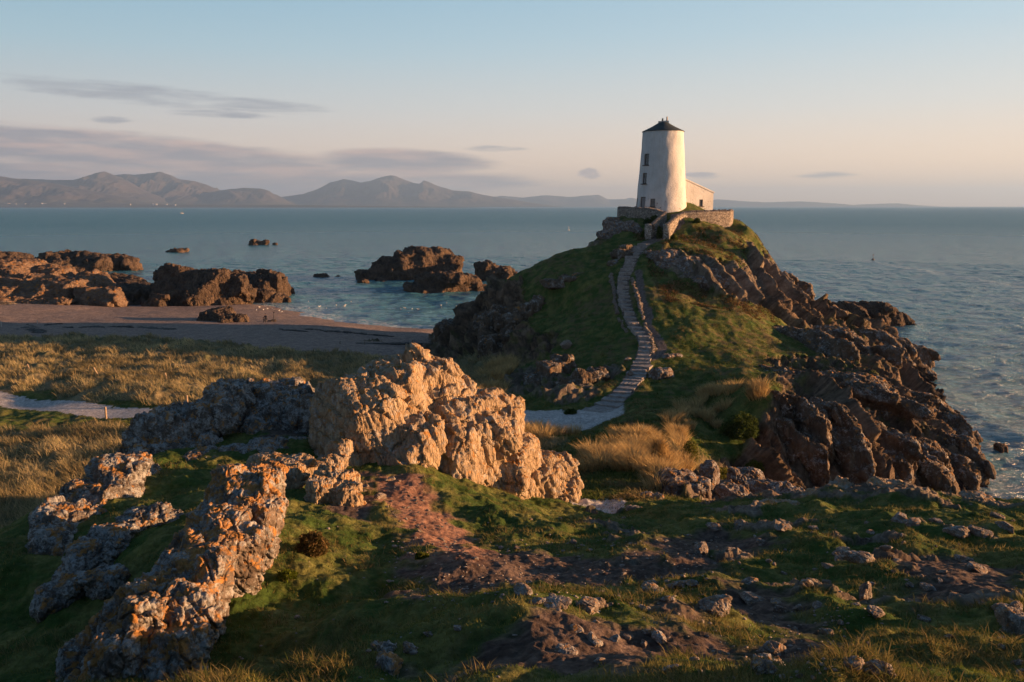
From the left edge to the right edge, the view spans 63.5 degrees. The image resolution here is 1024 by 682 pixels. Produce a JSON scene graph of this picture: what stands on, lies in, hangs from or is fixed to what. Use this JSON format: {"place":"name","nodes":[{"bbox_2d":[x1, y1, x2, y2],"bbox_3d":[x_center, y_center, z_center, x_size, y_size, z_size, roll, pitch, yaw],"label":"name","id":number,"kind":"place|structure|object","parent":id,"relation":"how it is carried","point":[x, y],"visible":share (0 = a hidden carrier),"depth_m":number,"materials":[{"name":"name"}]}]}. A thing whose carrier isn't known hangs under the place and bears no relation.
{"place":"outdoors","nodes":[
{"label":"outdoors","id":0,"kind":"place"},
{"bbox_2d":[0,176,167,204],"bbox_3d":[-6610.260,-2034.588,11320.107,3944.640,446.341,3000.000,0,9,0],"label":"hills","id":1,"kind":"structure","parent":0,"point":[13,190],"depth_m":10910.98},
{"bbox_2d":[25,172,172,204],"bbox_3d":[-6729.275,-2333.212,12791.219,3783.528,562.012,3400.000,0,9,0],"label":"hills","id":2,"kind":"structure","parent":0,"point":[106,183],"depth_m":12458.27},
{"bbox_2d":[115,172,219,204],"bbox_3d":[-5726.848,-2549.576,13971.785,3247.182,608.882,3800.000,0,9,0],"label":"hills","id":3,"kind":"structure","parent":0,"point":[168,188],"depth_m":13396.64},
{"bbox_2d":[0,303,433,355],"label":"beach","id":4,"kind":"structure","parent":0,"point":[256,330],"depth_m":111.19,"materials":[{"name":"sand"}]},
{"bbox_2d":[139,293,172,306],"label":"headland rock","id":5,"kind":"object","parent":4,"relation":"on","point":[157,300],"visible":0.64,"depth_m":142.56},
{"bbox_2d":[148,262,256,305],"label":"headland rock","id":6,"kind":"object","parent":4,"relation":"on","point":[180,285],"visible":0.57,"depth_m":146.99,"materials":[{"name":"stone"}]},
{"bbox_2d":[20,323,422,344],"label":"seaweed","id":7,"kind":"object","parent":4,"relation":"on","point":[31,329],"visible":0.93,"depth_m":105.01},
{"bbox_2d":[196,305,249,322],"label":"beach rock","id":8,"kind":"object","parent":4,"relation":"on","point":[226,314],"visible":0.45,"depth_m":117.32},
{"bbox_2d":[254,287,290,302],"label":"headland rock","id":9,"kind":"object","parent":4,"relation":"on","point":[263,295],"visible":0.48,"depth_m":156.63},
{"bbox_2d":[0,203,477,207],"bbox_3d":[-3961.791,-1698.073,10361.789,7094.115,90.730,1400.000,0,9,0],"label":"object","id":10,"kind":"structure","parent":0,"point":[55,205],"depth_m":9969.18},
{"bbox_2d":[193,188,296,204],"bbox_3d":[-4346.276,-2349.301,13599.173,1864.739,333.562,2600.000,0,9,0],"label":"hills","id":11,"kind":"structure","parent":0,"point":[249,196],"depth_m":13182.52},
{"bbox_2d":[0,391,626,513],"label":"sandy path","id":12,"kind":"structure","parent":0,"point":[586,419],"depth_m":55.43,"materials":[{"name":"sand"}]},
{"bbox_2d":[282,175,558,206],"bbox_3d":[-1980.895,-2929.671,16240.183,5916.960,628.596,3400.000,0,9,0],"label":"hills","id":13,"kind":"structure","parent":0,"point":[391,190],"depth_m":15505.48,"materials":[{"name":"stone"}]},
{"bbox_2d":[0,238,970,499],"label":"cliffs","id":14,"kind":"structure","parent":0,"point":[768,284],"depth_m":74.39,"materials":[{"name":"stone"}]},
{"bbox_2d":[432,318,452,342],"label":"cliff crag","id":15,"kind":"structure","parent":14,"relation":"on","point":[439,328],"depth_m":89.40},
{"bbox_2d":[472,304,507,338],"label":"cliff crag","id":16,"kind":"structure","parent":14,"relation":"on","point":[484,319],"depth_m":85.56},
{"bbox_2d":[476,326,515,358],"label":"cliff crag","id":17,"kind":"structure","parent":14,"relation":"on","point":[493,343],"depth_m":80.22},
{"bbox_2d":[494,295,545,331],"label":"cliff crag","id":18,"kind":"structure","parent":14,"relation":"on","point":[525,310],"depth_m":83.32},
{"bbox_2d":[521,353,577,385],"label":"rock outcrop","id":19,"kind":"object","parent":14,"relation":"on","point":[556,365],"visible":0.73,"depth_m":64.80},
{"bbox_2d":[596,217,641,238],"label":"rock outcrop","id":20,"kind":"object","parent":14,"relation":"on","point":[612,226],"visible":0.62,"depth_m":97.83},
{"bbox_2d":[643,248,729,288],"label":"rock outcrop","id":21,"kind":"object","parent":14,"relation":"on","point":[666,258],"visible":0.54,"depth_m":84.91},
{"bbox_2d":[699,460,719,495],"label":"boulder","id":22,"kind":"object","parent":14,"relation":"on","point":[709,469],"visible":0.58,"depth_m":33.60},
{"bbox_2d":[715,479,751,498],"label":"boulder","id":23,"kind":"object","parent":14,"relation":"on","point":[726,488],"visible":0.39,"depth_m":32.24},
{"bbox_2d":[726,466,764,490],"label":"boulder","id":24,"kind":"object","parent":14,"relation":"on","point":[743,476],"visible":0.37,"depth_m":35.10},
{"bbox_2d":[744,459,764,470],"bbox_3d":[13.950,7.048,47.107,1.406,0.692,1.088,0,9,0],"label":"shrub","id":25,"kind":"object","parent":14,"relation":"on","point":[751,462],"visible":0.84,"depth_m":46.89,"materials":[{"name":"green plant"}]},
{"bbox_2d":[748,478,804,494],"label":"boulder","id":26,"kind":"object","parent":14,"relation":"on","point":[777,487],"visible":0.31,"depth_m":33.47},
{"bbox_2d":[758,364,804,376],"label":"cliff crag","id":27,"kind":"structure","parent":14,"relation":"on","point":[790,371],"depth_m":63.21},
{"bbox_2d":[771,390,812,463],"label":"cliff crag","id":28,"kind":"structure","parent":14,"relation":"on","point":[795,445],"depth_m":49.21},
{"bbox_2d":[788,273,814,298],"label":"cliff crag","id":29,"kind":"structure","parent":14,"relation":"on","point":[806,287],"depth_m":91.92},
{"bbox_2d":[783,394,835,484],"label":"cliff crag","id":30,"kind":"structure","parent":14,"relation":"on","point":[813,425],"depth_m":49.09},
{"bbox_2d":[771,325,860,363],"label":"cliff crag","id":31,"kind":"structure","parent":14,"relation":"on","point":[824,342],"depth_m":73.30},
{"bbox_2d":[830,306,849,318],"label":"cliff crag","id":32,"kind":"structure","parent":14,"relation":"on","point":[842,314],"depth_m":92.44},
{"bbox_2d":[804,397,876,483],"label":"cliff crag","id":33,"kind":"structure","parent":14,"relation":"on","point":[854,461],"depth_m":49.27,"materials":[{"name":"stone"}]},
{"bbox_2d":[809,324,904,368],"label":"cliff crag","id":34,"kind":"structure","parent":14,"relation":"on","point":[892,354],"depth_m":78.00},
{"bbox_2d":[819,370,935,420],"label":"cliff crag","id":35,"kind":"structure","parent":14,"relation":"on","point":[881,396],"depth_m":57.56,"materials":[{"name":"stone"}]},
{"bbox_2d":[857,329,917,365],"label":"cliff crag","id":36,"kind":"structure","parent":14,"relation":"on","point":[885,337],"depth_m":85.63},
{"bbox_2d":[873,419,926,483],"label":"cliff crag","id":37,"kind":"structure","parent":14,"relation":"on","point":[903,451],"depth_m":50.89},
{"bbox_2d":[912,343,940,379],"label":"cliff crag","id":38,"kind":"structure","parent":14,"relation":"on","point":[928,357],"depth_m":90.73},
{"bbox_2d":[901,432,960,496],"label":"cliff crag","id":39,"kind":"structure","parent":14,"relation":"on","point":[934,472],"depth_m":51.49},
{"bbox_2d":[887,381,982,443],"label":"cliff crag","id":40,"kind":"structure","parent":14,"relation":"on","point":[953,419],"depth_m":60.77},
{"bbox_2d":[935,433,996,490],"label":"cliff crag","id":41,"kind":"structure","parent":14,"relation":"on","point":[973,468],"depth_m":53.92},
{"bbox_2d":[0,202,1023,681],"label":"ground","id":42,"kind":"structure","parent":0,"point":[536,640],"depth_m":15.55,"materials":[{"name":"plant"}]},
{"bbox_2d":[55,638,89,681],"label":"rock outcrop","id":43,"kind":"object","parent":42,"relation":"on","point":[67,660],"visible":0.17,"depth_m":10.02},
{"bbox_2d":[29,563,130,622],"bbox_3d":[-6.764,4.043,12.991,1.409,0.876,0.988,0,9,0],"label":"rock outcrop","id":44,"kind":"object","parent":42,"relation":"on","point":[104,581],"visible":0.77,"depth_m":12.80,"materials":[{"name":"stone"}]},
{"bbox_2d":[24,451,161,556],"bbox_3d":[-9.386,3.727,18.883,1.929,1.888,6.810,-2,9,-12],"label":"rock outcrop","id":45,"kind":"object","parent":42,"relation":"on","point":[54,522],"visible":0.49,"depth_m":18.34,"materials":[{"name":"stone"}]},
{"bbox_2d":[51,501,184,580],"bbox_3d":[-7.236,3.746,15.278,1.263,0.931,3.149,1,9,7],"label":"rock outcrop","id":46,"kind":"object","parent":42,"relation":"on","point":[101,544],"visible":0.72,"depth_m":14.66,"materials":[{"name":"stone"}]},
{"bbox_2d":[63,541,236,681],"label":"rock spine","id":47,"kind":"object","parent":42,"relation":"on","point":[168,613],"visible":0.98,"depth_m":9.66},
{"bbox_2d":[115,378,256,455],"bbox_3d":[-10.183,2.859,26.033,3.718,2.642,5.856,0,9,0],"label":"rock outcrop","id":48,"kind":"object","parent":42,"relation":"on","point":[215,413],"visible":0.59,"depth_m":25.11,"materials":[{"name":"stone"}]},
{"bbox_2d":[154,460,289,597],"bbox_3d":[-4.583,3.279,13.208,1.992,2.096,4.413,0,9,0],"label":"rock spine","id":49,"kind":"object","parent":42,"relation":"on","point":[242,508],"visible":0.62,"depth_m":12.83},
{"bbox_2d":[183,435,308,460],"bbox_3d":[-7.827,3.385,23.951,5.191,0.988,1.805,-9,13,-43],"label":"rock outcrop","id":50,"kind":"object","parent":42,"relation":"on","point":[265,444],"visible":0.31,"depth_m":23.99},
{"bbox_2d":[237,376,314,434],"bbox_3d":[-7.519,2.501,27.800,3.444,2.165,4.108,-3,10,-16],"label":"rock outcrop","id":51,"kind":"object","parent":42,"relation":"on","point":[284,403],"visible":0.48,"depth_m":26.99,"materials":[{"name":"stone"}]},
{"bbox_2d":[275,568,298,581],"bbox_3d":[-3.506,3.632,12.893,0.371,0.188,0.313,0,9,0],"label":"shrub","id":52,"kind":"object","parent":42,"relation":"on","point":[285,574],"visible":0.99,"depth_m":12.83,"materials":[{"name":"green plant"}]},
{"bbox_2d":[246,451,333,488],"bbox_3d":[-5.889,3.418,20.795,2.160,0.979,1.979,4,10,26],"label":"rock outcrop","id":53,"kind":"object","parent":42,"relation":"on","point":[302,466],"visible":0.43,"depth_m":20.98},
{"bbox_2d":[294,529,331,558],"bbox_3d":[-3.399,3.428,14.080,0.644,0.481,0.515,0,9,0],"label":"shrub","id":54,"kind":"object","parent":42,"relation":"on","point":[313,543],"visible":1,"depth_m":13.96,"materials":[{"name":"brown plant"}]},
{"bbox_2d":[304,463,366,506],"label":"rock outcrop","id":55,"kind":"object","parent":42,"relation":"on","point":[338,485],"visible":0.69,"depth_m":18.67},
{"bbox_2d":[318,438,361,468],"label":"rock outcrop","id":56,"kind":"object","parent":42,"relation":"on","point":[343,453],"visible":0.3,"depth_m":23.12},
{"bbox_2d":[0,330,725,528],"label":"marram grass","id":57,"kind":"structure","parent":42,"relation":"on","point":[53,441],"depth_m":64.04,"materials":[{"name":"plant"}]},
{"bbox_2d":[370,636,403,677],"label":"rock outcrop","id":58,"kind":"object","parent":42,"relation":"on","point":[390,661],"visible":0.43,"depth_m":6.71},
{"bbox_2d":[403,641,416,653],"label":"stone","id":59,"kind":"object","parent":42,"relation":"on","point":[408,646],"visible":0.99,"depth_m":6.94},
{"bbox_2d":[308,342,583,502],"bbox_3d":[-2.135,3.166,26.532,5.589,5.982,8.731,8,12,41],"label":"rock outcrop","id":60,"kind":"object","parent":42,"relation":"on","point":[415,403],"visible":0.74,"depth_m":25.07,"materials":[{"name":"stone"}]},
{"bbox_2d":[104,204,815,502],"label":"grass","id":61,"kind":"structure","parent":42,"relation":"on","point":[622,492],"depth_m":55.97,"materials":[{"name":"plant"}]},
{"bbox_2d":[0,425,1023,681],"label":"grass tufts","id":62,"kind":"object","parent":42,"relation":"on","point":[588,591],"visible":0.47,"depth_m":7.37,"materials":[{"name":"plant"}]},
{"bbox_2d":[513,583,531,595],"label":"stone","id":63,"kind":"object","parent":42,"relation":"on","point":[522,588],"visible":0.95,"depth_m":7.98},
{"bbox_2d":[543,595,571,609],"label":"stone","id":64,"kind":"object","parent":42,"relation":"on","point":[552,602],"visible":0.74,"depth_m":7.62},
{"bbox_2d":[539,272,582,289],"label":"rock outcrop","id":65,"kind":"object","parent":42,"relation":"on","point":[550,283],"visible":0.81,"depth_m":85.56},
{"bbox_2d":[554,643,577,654],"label":"stone","id":66,"kind":"object","parent":42,"relation":"on","point":[563,648],"visible":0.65,"depth_m":6.43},
{"bbox_2d":[553,366,610,386],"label":"rock outcrop","id":67,"kind":"object","parent":42,"relation":"on","point":[591,374],"visible":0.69,"depth_m":61.71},
{"bbox_2d":[576,596,600,614],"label":"stone","id":68,"kind":"object","parent":42,"relation":"on","point":[591,604],"visible":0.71,"depth_m":7.91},
{"bbox_2d":[582,243,652,412],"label":"stone steps","id":69,"kind":"structure","parent":42,"relation":"on","point":[618,396],"depth_m":66.77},
{"bbox_2d":[219,500,1016,679],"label":"pebbles","id":70,"kind":"object","parent":42,"relation":"on","point":[412,652],"visible":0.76,"depth_m":11.97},
{"bbox_2d":[606,244,633,265],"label":"rock outcrop","id":71,"kind":"object","parent":42,"relation":"on","point":[622,251],"visible":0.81,"depth_m":88.14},
{"bbox_2d":[476,352,772,491],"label":"tall grass","id":72,"kind":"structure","parent":42,"relation":"on","point":[633,450],"depth_m":45.70,"materials":[{"name":"plant"}]},
{"bbox_2d":[617,206,666,239],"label":"stone wall","id":73,"kind":"structure","parent":42,"relation":"on","point":[660,220],"depth_m":98.05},
{"bbox_2d":[639,491,664,499],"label":"boulder","id":74,"kind":"object","parent":42,"relation":"on","point":[657,494],"visible":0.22,"depth_m":28.89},
{"bbox_2d":[642,581,664,593],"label":"rock outcrop","id":75,"kind":"object","parent":42,"relation":"on","point":[654,587],"visible":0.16,"depth_m":10.48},
{"bbox_2d":[651,627,666,643],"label":"stone","id":76,"kind":"object","parent":42,"relation":"on","point":[657,636],"visible":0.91,"depth_m":7.22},
{"bbox_2d":[648,367,673,379],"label":"rock outcrop","id":77,"kind":"object","parent":42,"relation":"on","point":[658,373],"visible":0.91,"depth_m":62.38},
{"bbox_2d":[635,117,713,212],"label":"lighthouse","id":78,"kind":"object","parent":42,"relation":"on","point":[665,184],"visible":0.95,"depth_m":99.77,"materials":[{"name":"white paint"}]},
{"bbox_2d":[652,467,711,498],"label":"boulder","id":79,"kind":"object","parent":42,"relation":"on","point":[700,484],"visible":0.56,"depth_m":31.34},
{"bbox_2d":[681,438,700,460],"bbox_3d":[8.787,5.394,40.675,0.952,1.260,0.827,-7,12,-36],"label":"shrub","id":80,"kind":"object","parent":42,"relation":"on","point":[694,451],"visible":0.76,"depth_m":40.56,"materials":[{"name":"green plant"}]},
{"bbox_2d":[662,209,733,239],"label":"stone wall","id":81,"kind":"structure","parent":42,"relation":"on","point":[723,218],"depth_m":97.43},
{"bbox_2d":[693,541,708,554],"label":"stone","id":82,"kind":"object","parent":42,"relation":"on","point":[701,547],"visible":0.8,"depth_m":14.68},
{"bbox_2d":[633,225,781,324],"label":"bracken","id":83,"kind":"object","parent":42,"relation":"on","point":[742,304],"visible":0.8,"depth_m":81.74,"materials":[{"name":"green plant"}]},
{"bbox_2d":[697,594,731,617],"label":"stone","id":84,"kind":"object","parent":42,"relation":"on","point":[721,604],"visible":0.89,"depth_m":8.57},
{"bbox_2d":[718,411,760,439],"bbox_3d":[13.507,4.978,48.989,2.632,1.643,2.276,0,9,0],"label":"shrub","id":85,"kind":"object","parent":42,"relation":"on","point":[736,422],"visible":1,"depth_m":48.69,"materials":[{"name":"green plant"}]},
{"bbox_2d":[739,591,765,604],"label":"stone","id":86,"kind":"object","parent":42,"relation":"on","point":[748,597],"visible":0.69,"depth_m":10.52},
{"bbox_2d":[750,658,777,673],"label":"stone","id":87,"kind":"object","parent":42,"relation":"on","point":[770,665],"visible":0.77,"depth_m":4.55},
{"bbox_2d":[753,652,784,664],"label":"rock outcrop","id":88,"kind":"object","parent":42,"relation":"on","point":[768,655],"visible":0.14,"depth_m":6.41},
{"bbox_2d":[757,640,786,656],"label":"stone","id":89,"kind":"object","parent":42,"relation":"on","point":[775,648],"visible":0.49,"depth_m":7.13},
{"bbox_2d":[752,497,799,505],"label":"rock outcrop","id":90,"kind":"object","parent":42,"relation":"on","point":[772,500],"visible":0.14,"depth_m":21.80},
{"bbox_2d":[774,523,792,531],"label":"stone","id":91,"kind":"object","parent":42,"relation":"on","point":[782,527],"visible":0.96,"depth_m":16.69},
{"bbox_2d":[843,655,864,670],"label":"stone","id":92,"kind":"object","parent":42,"relation":"on","point":[853,663],"visible":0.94,"depth_m":4.38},
{"bbox_2d":[840,550,875,563],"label":"stone","id":93,"kind":"object","parent":42,"relation":"on","point":[860,557],"visible":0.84,"depth_m":13.31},
{"bbox_2d":[800,475,930,497],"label":"rock outcrop","id":94,"kind":"object","parent":42,"relation":"on","point":[842,482],"visible":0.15,"depth_m":22.90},
{"bbox_2d":[859,581,871,600],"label":"stone","id":95,"kind":"object","parent":42,"relation":"on","point":[865,590],"visible":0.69,"depth_m":10.95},
{"bbox_2d":[866,605,884,617],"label":"stone","id":96,"kind":"object","parent":42,"relation":"on","point":[876,611],"visible":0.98,"depth_m":9.17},
{"bbox_2d":[863,659,896,676],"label":"stone","id":97,"kind":"object","parent":42,"relation":"on","point":[874,662],"visible":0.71,"depth_m":4.39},
{"bbox_2d":[890,512,907,522],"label":"stone","id":98,"kind":"object","parent":42,"relation":"on","point":[899,517],"visible":0.74,"depth_m":17.27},
{"bbox_2d":[904,517,920,526],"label":"stone","id":99,"kind":"object","parent":42,"relation":"on","point":[911,521],"visible":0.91,"depth_m":16.75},
{"bbox_2d":[942,525,970,538],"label":"stone","id":100,"kind":"object","parent":42,"relation":"on","point":[962,532],"visible":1,"depth_m":15.94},
{"bbox_2d":[954,554,974,562],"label":"stone","id":101,"kind":"object","parent":42,"relation":"on","point":[963,559],"visible":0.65,"depth_m":14.09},
{"bbox_2d":[966,561,987,573],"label":"stone","id":102,"kind":"object","parent":42,"relation":"on","point":[974,567],"visible":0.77,"depth_m":12.83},
{"bbox_2d":[968,525,993,537],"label":"stone","id":103,"kind":"object","parent":42,"relation":"on","point":[977,531],"visible":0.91,"depth_m":16.02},
{"bbox_2d":[959,490,1008,502],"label":"rock outcrop","id":104,"kind":"object","parent":42,"relation":"on","point":[979,495],"visible":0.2,"depth_m":21.79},
{"bbox_2d":[994,521,1013,533],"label":"stone","id":105,"kind":"object","parent":42,"relation":"on","point":[1008,527],"visible":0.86,"depth_m":16.15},
{"bbox_2d":[994,606,1023,635],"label":"rock outcrop","id":106,"kind":"object","parent":42,"relation":"on","point":[1010,619],"visible":0.69,"depth_m":8.97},
{"bbox_2d":[0,207,1023,499],"bbox_3d":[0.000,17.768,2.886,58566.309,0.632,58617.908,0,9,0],"label":"sea","id":107,"kind":"structure","parent":0,"point":[948,281],"depth_m":325.19,"materials":[{"name":"liquid"}]},
{"bbox_2d":[0,251,74,267],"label":"headland rock","id":108,"kind":"object","parent":107,"relation":"in","point":[11,255],"visible":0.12,"depth_m":192.03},
{"bbox_2d":[0,258,129,306],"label":"headland rock","id":109,"kind":"object","parent":107,"relation":"in","point":[30,281],"visible":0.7,"depth_m":143.59,"materials":[{"name":"stone"}]},
{"bbox_2d":[34,249,142,271],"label":"headland rock","id":110,"kind":"object","parent":107,"relation":"in","point":[81,261],"visible":0.48,"depth_m":232.33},
{"bbox_2d":[109,272,150,304],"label":"headland rock","id":111,"kind":"object","parent":107,"relation":"in","point":[135,288],"visible":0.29,"depth_m":156.46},
{"bbox_2d":[248,239,269,244],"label":"sea rock","id":112,"kind":"object","parent":107,"relation":"in","point":[257,242],"visible":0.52,"depth_m":387.42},
{"bbox_2d":[233,269,290,295],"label":"headland rock","id":113,"kind":"object","parent":107,"relation":"in","point":[269,279],"visible":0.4,"depth_m":163.87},
{"bbox_2d":[354,245,464,279],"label":"sea rock","id":114,"kind":"object","parent":107,"relation":"in","point":[406,263],"visible":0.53,"depth_m":205.73,"materials":[{"name":"stone"}]},
{"bbox_2d":[403,270,486,293],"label":"sea rock","id":115,"kind":"object","parent":107,"relation":"in","point":[439,281],"visible":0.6,"depth_m":174.78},
{"bbox_2d":[473,260,517,280],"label":"sea rock","id":116,"kind":"object","parent":107,"relation":"in","point":[483,269],"visible":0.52,"depth_m":201.45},
{"bbox_2d":[831,300,916,326],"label":"sea rock","id":117,"kind":"object","parent":107,"relation":"in","point":[889,314],"visible":0.38,"depth_m":125.49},
{"bbox_2d":[993,442,1008,452],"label":"sea rock","id":118,"kind":"object","parent":107,"relation":"in","point":[1001,447],"visible":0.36,"depth_m":61.23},
{"bbox_2d":[0,0,1023,206],"label":"sky","id":119,"kind":"structure","parent":0,"point":[851,102],"materials":[{"name":"blue"}]},
{"bbox_2d":[496,195,940,206],"bbox_3d":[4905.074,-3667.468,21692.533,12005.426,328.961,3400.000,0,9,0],"label":"hills","id":120,"kind":"structure","parent":0,"point":[587,201],"depth_m":20897.49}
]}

